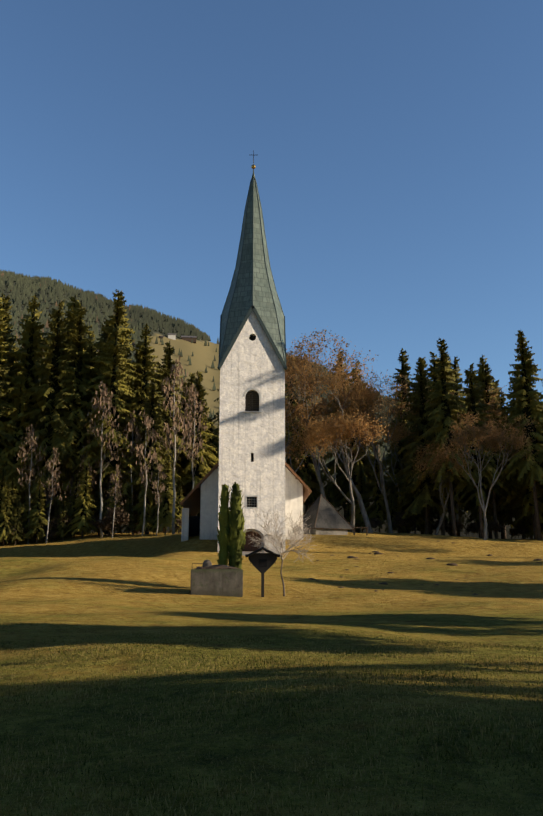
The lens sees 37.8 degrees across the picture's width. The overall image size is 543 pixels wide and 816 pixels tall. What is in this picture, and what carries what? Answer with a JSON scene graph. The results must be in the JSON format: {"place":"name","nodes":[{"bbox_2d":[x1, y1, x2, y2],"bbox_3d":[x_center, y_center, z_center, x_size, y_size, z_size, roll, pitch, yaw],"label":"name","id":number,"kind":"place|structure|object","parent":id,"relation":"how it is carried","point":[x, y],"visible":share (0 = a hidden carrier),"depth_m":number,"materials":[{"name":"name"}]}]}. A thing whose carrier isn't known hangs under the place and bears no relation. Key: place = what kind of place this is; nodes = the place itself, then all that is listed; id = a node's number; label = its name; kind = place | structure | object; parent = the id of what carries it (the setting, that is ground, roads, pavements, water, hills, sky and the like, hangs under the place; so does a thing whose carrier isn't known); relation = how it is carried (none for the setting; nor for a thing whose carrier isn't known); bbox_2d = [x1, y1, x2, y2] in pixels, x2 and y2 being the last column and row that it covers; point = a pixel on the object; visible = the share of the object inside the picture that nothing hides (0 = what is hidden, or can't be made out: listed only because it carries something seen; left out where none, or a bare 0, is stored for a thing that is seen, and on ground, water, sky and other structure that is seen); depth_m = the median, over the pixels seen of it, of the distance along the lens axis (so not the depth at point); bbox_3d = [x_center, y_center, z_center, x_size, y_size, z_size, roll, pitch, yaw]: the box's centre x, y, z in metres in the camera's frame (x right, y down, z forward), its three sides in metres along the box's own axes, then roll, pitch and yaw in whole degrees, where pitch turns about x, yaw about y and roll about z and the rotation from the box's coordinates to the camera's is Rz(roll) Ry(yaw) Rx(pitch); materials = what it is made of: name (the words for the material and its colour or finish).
{"place":"outdoors","nodes":[
{"label":"outdoors","id":0,"kind":"place"},
{"bbox_2d":[1,278,389,474],"bbox_3d":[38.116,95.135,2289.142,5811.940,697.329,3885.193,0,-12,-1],"label":"hill terrain","id":1,"kind":"structure","parent":0,"point":[202,358],"depth_m":1470.48,"materials":[{"name":"green plant"}]},
{"bbox_2d":[0,269,509,474],"bbox_3d":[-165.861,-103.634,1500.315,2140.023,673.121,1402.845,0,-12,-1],"label":"hill conifers","id":2,"kind":"object","parent":1,"relation":"on","point":[24,286],"visible":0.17,"depth_m":1604.99,"materials":[{"name":"green plant"}]},
{"bbox_2d":[0,474,542,815],"bbox_3d":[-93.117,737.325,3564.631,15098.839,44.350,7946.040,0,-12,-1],"label":"meadow","id":3,"kind":"structure","parent":0,"point":[115,582],"depth_m":12.35,"materials":[{"name":"green plant"}]},
{"bbox_2d":[0,484,14,545],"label":"young spruce","id":4,"kind":"object","parent":3,"relation":"on","point":[4,515],"visible":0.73,"depth_m":87.82,"materials":[{"name":"green plant"}]},
{"bbox_2d":[0,328,16,477],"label":"spruce","id":5,"kind":"object","parent":3,"relation":"on","point":[9,437],"visible":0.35,"depth_m":94.78,"materials":[{"name":"green plant"}]},
{"bbox_2d":[0,293,20,400],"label":"spruce","id":6,"kind":"object","parent":3,"relation":"on","point":[8,319],"visible":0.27,"depth_m":107.21,"materials":[{"name":"green plant"}]},
{"bbox_2d":[0,477,21,544],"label":"young spruce","id":7,"kind":"object","parent":3,"relation":"on","point":[12,491],"visible":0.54,"depth_m":88.55,"materials":[{"name":"green plant"}]},
{"bbox_2d":[1,345,22,502],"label":"spruce","id":8,"kind":"object","parent":3,"relation":"on","point":[10,361],"visible":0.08,"depth_m":101.43,"materials":[{"name":"green plant"}]},
{"bbox_2d":[0,297,25,502],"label":"spruce","id":9,"kind":"object","parent":3,"relation":"on","point":[3,353],"visible":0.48,"depth_m":96.47,"materials":[{"name":"green plant"}]},
{"bbox_2d":[5,497,24,544],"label":"young spruce","id":10,"kind":"object","parent":3,"relation":"on","point":[17,517],"visible":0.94,"depth_m":87.73,"materials":[{"name":"green plant"}]},
{"bbox_2d":[0,382,43,542],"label":"spruce","id":11,"kind":"object","parent":3,"relation":"on","point":[20,407],"visible":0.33,"depth_m":94.28,"materials":[{"name":"green plant"}]},
{"bbox_2d":[20,489,33,543],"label":"young spruce","id":12,"kind":"object","parent":3,"relation":"on","point":[25,522],"visible":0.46,"depth_m":89.49,"materials":[{"name":"green plant"}]},
{"bbox_2d":[17,424,46,543],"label":"birch","id":13,"kind":"object","parent":3,"relation":"on","point":[24,452],"visible":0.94,"depth_m":90.46,"materials":[{"name":"brown plant"}]},
{"bbox_2d":[0,294,68,540],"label":"spruce","id":14,"kind":"object","parent":3,"relation":"on","point":[26,369],"visible":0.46,"depth_m":98.60,"materials":[{"name":"green plant"}]},
{"bbox_2d":[24,478,51,543],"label":"young spruce","id":15,"kind":"object","parent":3,"relation":"on","point":[37,520],"visible":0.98,"depth_m":88.49,"materials":[{"name":"green plant"}]},
{"bbox_2d":[0,299,97,538],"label":"spruce","id":16,"kind":"object","parent":3,"relation":"on","point":[50,398],"visible":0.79,"depth_m":94.67,"materials":[{"name":"green plant"}]},
{"bbox_2d":[37,447,65,542],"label":"birch","id":17,"kind":"object","parent":3,"relation":"on","point":[52,472],"visible":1,"depth_m":88.50,"materials":[{"name":"brown plant"}]},
{"bbox_2d":[49,510,74,536],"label":"edge bush","id":18,"kind":"object","parent":3,"relation":"on","point":[53,524],"visible":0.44,"depth_m":88.85,"materials":[{"name":"brown plant"}]},
{"bbox_2d":[53,498,71,540],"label":"young spruce","id":19,"kind":"object","parent":3,"relation":"on","point":[62,529],"visible":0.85,"depth_m":88.37,"materials":[{"name":"green plant"}]},
{"bbox_2d":[45,295,85,512],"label":"spruce","id":20,"kind":"object","parent":3,"relation":"on","point":[70,314],"visible":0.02,"depth_m":105.37,"materials":[{"name":"green plant"}]},
{"bbox_2d":[34,300,104,536],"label":"spruce","id":21,"kind":"object","parent":3,"relation":"on","point":[78,342],"visible":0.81,"depth_m":95.78,"materials":[{"name":"green plant"}]},
{"bbox_2d":[44,386,105,519],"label":"spruce","id":22,"kind":"object","parent":3,"relation":"on","point":[63,492],"visible":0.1,"depth_m":95.15,"materials":[{"name":"green plant"}]},
{"bbox_2d":[65,471,88,537],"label":"young spruce","id":23,"kind":"object","parent":3,"relation":"on","point":[73,497],"visible":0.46,"depth_m":90.51,"materials":[{"name":"green plant"}]},
{"bbox_2d":[64,462,97,537],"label":"young spruce","id":24,"kind":"object","parent":3,"relation":"on","point":[83,512],"visible":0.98,"depth_m":89.01,"materials":[{"name":"green plant"}]},
{"bbox_2d":[67,440,96,535],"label":"birch","id":25,"kind":"object","parent":3,"relation":"on","point":[92,477],"visible":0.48,"depth_m":90.88,"materials":[{"name":"brown plant"}]},
{"bbox_2d":[43,343,121,527],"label":"spruce","id":26,"kind":"object","parent":3,"relation":"on","point":[91,351],"visible":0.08,"depth_m":96.87,"materials":[{"name":"green plant"}]},
{"bbox_2d":[59,314,129,533],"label":"spruce","id":27,"kind":"object","parent":3,"relation":"on","point":[105,335],"visible":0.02,"depth_m":97.73,"materials":[{"name":"green plant"}]},
{"bbox_2d":[86,475,106,535],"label":"young spruce","id":28,"kind":"object","parent":3,"relation":"on","point":[97,504],"visible":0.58,"depth_m":92.20,"materials":[{"name":"green plant"}]},
{"bbox_2d":[85,381,123,537],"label":"birch","id":29,"kind":"object","parent":3,"relation":"on","point":[109,445],"visible":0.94,"depth_m":90.51,"materials":[{"name":"brown"}]},
{"bbox_2d":[95,518,115,534],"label":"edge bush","id":30,"kind":"object","parent":3,"relation":"on","point":[109,523],"visible":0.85,"depth_m":87.28,"materials":[{"name":"brown plant"}]},
{"bbox_2d":[72,325,148,535],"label":"spruce","id":31,"kind":"object","parent":3,"relation":"on","point":[115,375],"visible":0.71,"depth_m":93.09,"materials":[{"name":"green plant"}]},
{"bbox_2d":[75,289,145,533],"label":"spruce","id":32,"kind":"object","parent":3,"relation":"on","point":[124,340],"visible":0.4,"depth_m":96.99,"materials":[{"name":"green plant"}]},
{"bbox_2d":[102,467,126,535],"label":"young spruce","id":33,"kind":"object","parent":3,"relation":"on","point":[112,504],"visible":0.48,"depth_m":90.90,"materials":[{"name":"green plant"}]},
{"bbox_2d":[105,464,125,537],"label":"birch","id":34,"kind":"object","parent":3,"relation":"on","point":[117,483],"visible":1,"depth_m":86.48,"materials":[{"name":"brown"}]},
{"bbox_2d":[99,502,132,536],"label":"edge bush","id":35,"kind":"object","parent":3,"relation":"on","point":[121,517],"visible":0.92,"depth_m":87.14,"materials":[{"name":"brown plant"}]},
{"bbox_2d":[119,488,138,534],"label":"young spruce","id":36,"kind":"object","parent":3,"relation":"on","point":[129,506],"visible":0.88,"depth_m":90.44,"materials":[{"name":"green plant"}]},
{"bbox_2d":[118,411,146,534],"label":"birch","id":37,"kind":"object","parent":3,"relation":"on","point":[133,419],"visible":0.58,"depth_m":92.02,"materials":[{"name":"brown"}]},
{"bbox_2d":[106,348,163,533],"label":"spruce","id":38,"kind":"object","parent":3,"relation":"on","point":[122,478],"visible":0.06,"depth_m":95.82,"materials":[{"name":"green plant"}]},
{"bbox_2d":[103,323,177,533],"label":"spruce","id":39,"kind":"object","parent":3,"relation":"on","point":[144,350],"visible":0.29,"depth_m":97.59,"materials":[{"name":"green plant"}]},
{"bbox_2d":[132,458,158,533],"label":"young spruce","id":40,"kind":"object","parent":3,"relation":"on","point":[149,497],"visible":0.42,"depth_m":90.67,"materials":[{"name":"green plant"}]},
{"bbox_2d":[131,410,161,535],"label":"birch","id":41,"kind":"object","parent":3,"relation":"on","point":[147,423],"visible":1,"depth_m":88.77,"materials":[{"name":"brown"}]},
{"bbox_2d":[121,379,178,533],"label":"spruce","id":42,"kind":"object","parent":3,"relation":"on","point":[151,411],"visible":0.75,"depth_m":92.49,"materials":[{"name":"green plant"}]},
{"bbox_2d":[146,496,161,534],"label":"young spruce","id":43,"kind":"object","parent":3,"relation":"on","point":[152,522],"visible":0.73,"depth_m":89.39,"materials":[{"name":"green plant"}]},
{"bbox_2d":[149,460,167,535],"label":"birch","id":44,"kind":"object","parent":3,"relation":"on","point":[159,467],"visible":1,"depth_m":86.12,"materials":[{"name":"brown plant"}]},
{"bbox_2d":[150,454,181,534],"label":"young spruce","id":45,"kind":"object","parent":3,"relation":"on","point":[165,517],"visible":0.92,"depth_m":89.19,"materials":[{"name":"green plant"}]},
{"bbox_2d":[154,341,195,532],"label":"spruce","id":46,"kind":"object","parent":3,"relation":"on","point":[167,359],"visible":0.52,"depth_m":99.33,"materials":[{"name":"green plant"}]},
{"bbox_2d":[169,484,183,533],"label":"young spruce","id":47,"kind":"object","parent":3,"relation":"on","point":[180,496],"visible":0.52,"depth_m":91.36,"materials":[{"name":"green plant"}]},
{"bbox_2d":[159,356,200,533],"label":"birch","id":48,"kind":"object","parent":3,"relation":"on","point":[177,370],"visible":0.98,"depth_m":90.57,"materials":[{"name":"brown"}]},
{"bbox_2d":[171,381,199,514],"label":"spruce","id":49,"kind":"object","parent":3,"relation":"on","point":[184,406],"visible":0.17,"depth_m":106.15,"materials":[{"name":"green plant"}]},
{"bbox_2d":[181,508,199,541],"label":"church porch","id":50,"kind":"object","parent":3,"relation":"on","point":[190,525],"visible":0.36,"depth_m":66.40,"materials":[{"name":"paint"}]},
{"bbox_2d":[175,384,207,489],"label":"birch","id":51,"kind":"object","parent":3,"relation":"on","point":[192,393],"visible":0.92,"depth_m":93.21,"materials":[{"name":"brown"}]},
{"bbox_2d":[170,371,218,515],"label":"spruce","id":52,"kind":"object","parent":3,"relation":"on","point":[202,471],"visible":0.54,"depth_m":100.48,"materials":[{"name":"green plant"}]},
{"bbox_2d":[198,418,218,515],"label":"spruce","id":53,"kind":"object","parent":3,"relation":"on","point":[211,429],"visible":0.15,"depth_m":109.98,"materials":[{"name":"green plant"}]},
{"bbox_2d":[190,560,242,596],"bbox_3d":[-2.189,6.989,32.028,2.060,1.704,1.200,0,-12,-1],"label":"stone planter","id":54,"kind":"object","parent":3,"relation":"on","point":[208,578],"depth_m":31.45,"materials":[{"name":"stone"}]},
{"bbox_2d":[217,484,230,564],"bbox_3d":[-2.019,5.451,33.692,0.678,4.477,0.671,4,-13,-18],"label":"thuja","id":55,"kind":"object","parent":3,"relation":"on","point":[223,517],"visible":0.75,"depth_m":33.59,"materials":[{"name":"green plant"}]},
{"bbox_2d":[225,482,245,568],"bbox_3d":[-1.536,5.426,33.640,1.011,4.573,0.842,6,-14,-27],"label":"thuja","id":56,"kind":"object","parent":3,"relation":"on","point":[236,539],"visible":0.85,"depth_m":33.49,"materials":[{"name":"green plant"}]},
{"bbox_2d":[218,311,284,551],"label":"church tower","id":57,"kind":"structure","parent":3,"relation":"on","point":[248,363],"depth_m":62.80,"materials":[{"name":"white paint"}]},
{"bbox_2d":[242,335,261,550],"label":"tower windows","id":58,"kind":"structure","parent":57,"relation":"in","point":[252,401],"depth_m":62.64,"materials":[{"name":"black glass"}]},
{"bbox_2d":[220,179,284,361],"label":"church spire","id":59,"kind":"structure","parent":57,"relation":"on","point":[253,267],"depth_m":66.43,"materials":[{"name":"metal"}]},
{"bbox_2d":[217,150,287,369],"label":"trim","id":60,"kind":"structure","parent":59,"relation":"on","point":[253,308],"depth_m":65.19,"materials":[{"name":"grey metal"}]},
{"bbox_2d":[200,466,302,539],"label":"church nave walls","id":61,"kind":"structure","parent":3,"relation":"on","point":[209,504],"depth_m":66.57,"materials":[{"name":"white paint"}]},
{"bbox_2d":[180,461,311,515],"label":"church roof","id":62,"kind":"structure","parent":61,"relation":"on","point":[191,500],"depth_m":67.77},
{"bbox_2d":[245,547,279,596],"bbox_3d":[-0.354,6.864,31.898,1.400,2.530,0.600,0,-12,-1],"label":"wayside shrine","id":63,"kind":"object","parent":3,"relation":"on","point":[262,563],"visible":1,"depth_m":31.93,"materials":[{"name":"brown wood"}]},
{"bbox_2d":[246,509,318,595],"bbox_3d":[0.456,5.968,32.611,2.971,3.852,3.204,-1,-12,4],"label":"bare tree","id":64,"kind":"object","parent":3,"relation":"on","point":[293,540],"visible":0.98,"depth_m":32.51,"materials":[{"name":"grey plant"}]},
{"bbox_2d":[285,390,309,500],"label":"spruce","id":65,"kind":"object","parent":3,"relation":"on","point":[292,457],"visible":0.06,"depth_m":112.65,"materials":[{"name":"green plant"}]},
{"bbox_2d":[285,354,325,491],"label":"spruce","id":66,"kind":"object","parent":3,"relation":"on","point":[293,402],"visible":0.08,"depth_m":130.81,"materials":[{"name":"green plant"}]},
{"bbox_2d":[292,376,334,512],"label":"spruce","id":67,"kind":"object","parent":3,"relation":"on","point":[309,479],"visible":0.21,"depth_m":119.07,"materials":[{"name":"green plant"}]},
{"bbox_2d":[285,359,345,472],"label":"beech","id":68,"kind":"object","parent":3,"relation":"on","point":[297,412],"visible":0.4,"depth_m":101.07,"materials":[{"name":"brown plant"}]},
{"bbox_2d":[303,494,353,534],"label":"shed","id":69,"kind":"structure","parent":3,"relation":"on","point":[327,517],"depth_m":73.69,"materials":[{"name":"grey"}]},
{"bbox_2d":[325,478,336,507],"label":"young spruce","id":70,"kind":"object","parent":3,"relation":"on","point":[329,493],"visible":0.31,"depth_m":111.81,"materials":[{"name":"green plant"}]},
{"bbox_2d":[285,326,380,497],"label":"beech","id":71,"kind":"object","parent":3,"relation":"on","point":[302,362],"visible":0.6,"depth_m":104.61,"materials":[{"name":"brown plant"}]},
{"bbox_2d":[285,406,390,531],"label":"beech","id":72,"kind":"object","parent":3,"relation":"on","point":[316,433],"visible":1,"depth_m":92.29,"materials":[{"name":"brown plant"}]},
{"bbox_2d":[301,348,390,532],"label":"beech","id":73,"kind":"object","parent":3,"relation":"on","point":[364,513],"visible":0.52,"depth_m":101.18,"materials":[{"name":"brown plant"}]},
{"bbox_2d":[320,350,374,518],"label":"spruce","id":74,"kind":"object","parent":3,"relation":"on","point":[328,456],"visible":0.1,"depth_m":140.46,"materials":[{"name":"green plant"}]},
{"bbox_2d":[330,382,373,532],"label":"spruce","id":75,"kind":"object","parent":3,"relation":"on","point":[339,498],"visible":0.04,"depth_m":126.23,"materials":[{"name":"green plant"}]},
{"bbox_2d":[322,360,393,532],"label":"spruce","id":76,"kind":"object","parent":3,"relation":"on","point":[342,482],"visible":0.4,"depth_m":120.23,"materials":[{"name":"green plant"}]},
{"bbox_2d":[354,467,371,532],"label":"young spruce","id":77,"kind":"object","parent":3,"relation":"on","point":[361,487],"visible":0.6,"depth_m":110.80,"materials":[{"name":"green plant"}]},
{"bbox_2d":[362,448,393,531],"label":"young spruce","id":78,"kind":"object","parent":3,"relation":"on","point":[377,507],"visible":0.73,"depth_m":108.25,"materials":[{"name":"green plant"}]},
{"bbox_2d":[326,371,431,532],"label":"beech","id":79,"kind":"object","parent":3,"relation":"on","point":[374,397],"visible":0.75,"depth_m":103.33,"materials":[{"name":"brown plant"}]},
{"bbox_2d":[348,397,417,532],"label":"beech","id":80,"kind":"object","parent":3,"relation":"on","point":[396,434],"visible":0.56,"depth_m":107.30,"materials":[{"name":"brown plant"}]},
{"bbox_2d":[372,402,411,532],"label":"spruce","id":81,"kind":"object","parent":3,"relation":"on","point":[397,468],"visible":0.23,"depth_m":130.62,"materials":[{"name":"green plant"}]},
{"bbox_2d":[385,490,399,531],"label":"young spruce","id":82,"kind":"object","parent":3,"relation":"on","point":[391,501],"visible":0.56,"depth_m":106.19,"materials":[{"name":"green plant"}]},
{"bbox_2d":[378,349,412,532],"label":"spruce","id":83,"kind":"object","parent":3,"relation":"on","point":[405,367],"visible":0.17,"depth_m":148.22,"materials":[{"name":"green plant"}]},
{"bbox_2d":[397,461,431,533],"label":"young spruce","id":84,"kind":"object","parent":3,"relation":"on","point":[410,499],"visible":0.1,"depth_m":106.00,"materials":[{"name":"green plant"}]},
{"bbox_2d":[386,406,447,533],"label":"spruce","id":85,"kind":"object","parent":3,"relation":"on","point":[432,518],"visible":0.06,"depth_m":118.59,"materials":[{"name":"green plant"}]},
{"bbox_2d":[389,357,460,533],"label":"spruce","id":86,"kind":"object","parent":3,"relation":"on","point":[427,496],"visible":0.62,"depth_m":102.64,"materials":[{"name":"green plant"}]},
{"bbox_2d":[308,542,542,594],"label":"molehills","id":87,"kind":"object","parent":3,"relation":"on","point":[449,564],"depth_m":51.15,"materials":[{"name":"soil"}]},
{"bbox_2d":[393,357,467,534],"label":"spruce","id":88,"kind":"object","parent":3,"relation":"on","point":[404,486],"depth_m":110.15,"materials":[{"name":"green plant"}]},
{"bbox_2d":[402,351,465,534],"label":"spruce","id":89,"kind":"object","parent":3,"relation":"on","point":[433,376],"visible":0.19,"depth_m":102.62,"materials":[{"name":"green plant"}]},
{"bbox_2d":[412,437,475,534],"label":"beech","id":90,"kind":"object","parent":3,"relation":"on","point":[434,460],"visible":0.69,"depth_m":96.63,"materials":[{"name":"brown plant"}]},
{"bbox_2d":[413,338,486,535],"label":"spruce","id":91,"kind":"object","parent":3,"relation":"on","point":[444,417],"visible":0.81,"depth_m":98.33,"materials":[{"name":"green plant"}]},
{"bbox_2d":[449,356,466,535],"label":"spruce","id":92,"kind":"object","parent":3,"relation":"on","point":[457,367],"depth_m":130.14,"materials":[{"name":"green plant"}]},
{"bbox_2d":[404,382,515,532],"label":"beech","id":93,"kind":"object","parent":3,"relation":"on","point":[457,505],"visible":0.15,"depth_m":104.53,"materials":[{"name":"brown plant"}]},
{"bbox_2d":[444,363,515,537],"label":"spruce","id":94,"kind":"object","parent":3,"relation":"on","point":[471,391],"visible":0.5,"depth_m":99.50,"materials":[{"name":"green plant"}]},
{"bbox_2d":[465,489,496,532],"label":"young spruce","id":95,"kind":"object","parent":3,"relation":"on","point":[475,514],"visible":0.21,"depth_m":106.34,"materials":[{"name":"green plant"}]},
{"bbox_2d":[459,355,510,538],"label":"spruce","id":96,"kind":"object","parent":3,"relation":"on","point":[480,374],"visible":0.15,"depth_m":111.97,"materials":[{"name":"green plant"}]},
{"bbox_2d":[436,412,538,539],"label":"deciduous tree","id":97,"kind":"object","parent":3,"relation":"on","point":[474,429],"visible":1,"depth_m":82.11,"materials":[{"name":"brown plant"}]},
{"bbox_2d":[463,362,523,538],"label":"spruce","id":98,"kind":"object","parent":3,"relation":"on","point":[486,375],"visible":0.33,"depth_m":104.20,"materials":[{"name":"green plant"}]},
{"bbox_2d":[470,390,518,538],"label":"spruce","id":99,"kind":"object","parent":3,"relation":"on","point":[500,514],"visible":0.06,"depth_m":119.30,"materials":[{"name":"green plant"}]},
{"bbox_2d":[487,521,505,534],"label":"edge bush","id":100,"kind":"object","parent":3,"relation":"on","point":[492,526],"visible":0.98,"depth_m":102.15,"materials":[{"name":"brown plant"}]},
{"bbox_2d":[488,369,542,538],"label":"spruce","id":101,"kind":"object","parent":3,"relation":"on","point":[513,513],"visible":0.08,"depth_m":108.58,"materials":[{"name":"green plant"}]},
{"bbox_2d":[494,330,542,539],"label":"spruce","id":102,"kind":"object","parent":3,"relation":"on","point":[525,395],"visible":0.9,"depth_m":99.94,"materials":[{"name":"green plant"}]},
{"bbox_2d":[498,375,542,538],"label":"spruce","id":103,"kind":"object","parent":3,"relation":"on","point":[527,500],"visible":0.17,"depth_m":102.56,"materials":[{"name":"green plant"}]},
{"bbox_2d":[0,0,542,414],"label":"sky","id":104,"kind":"structure","parent":0,"point":[397,145],"materials":[{"name":"blue"}]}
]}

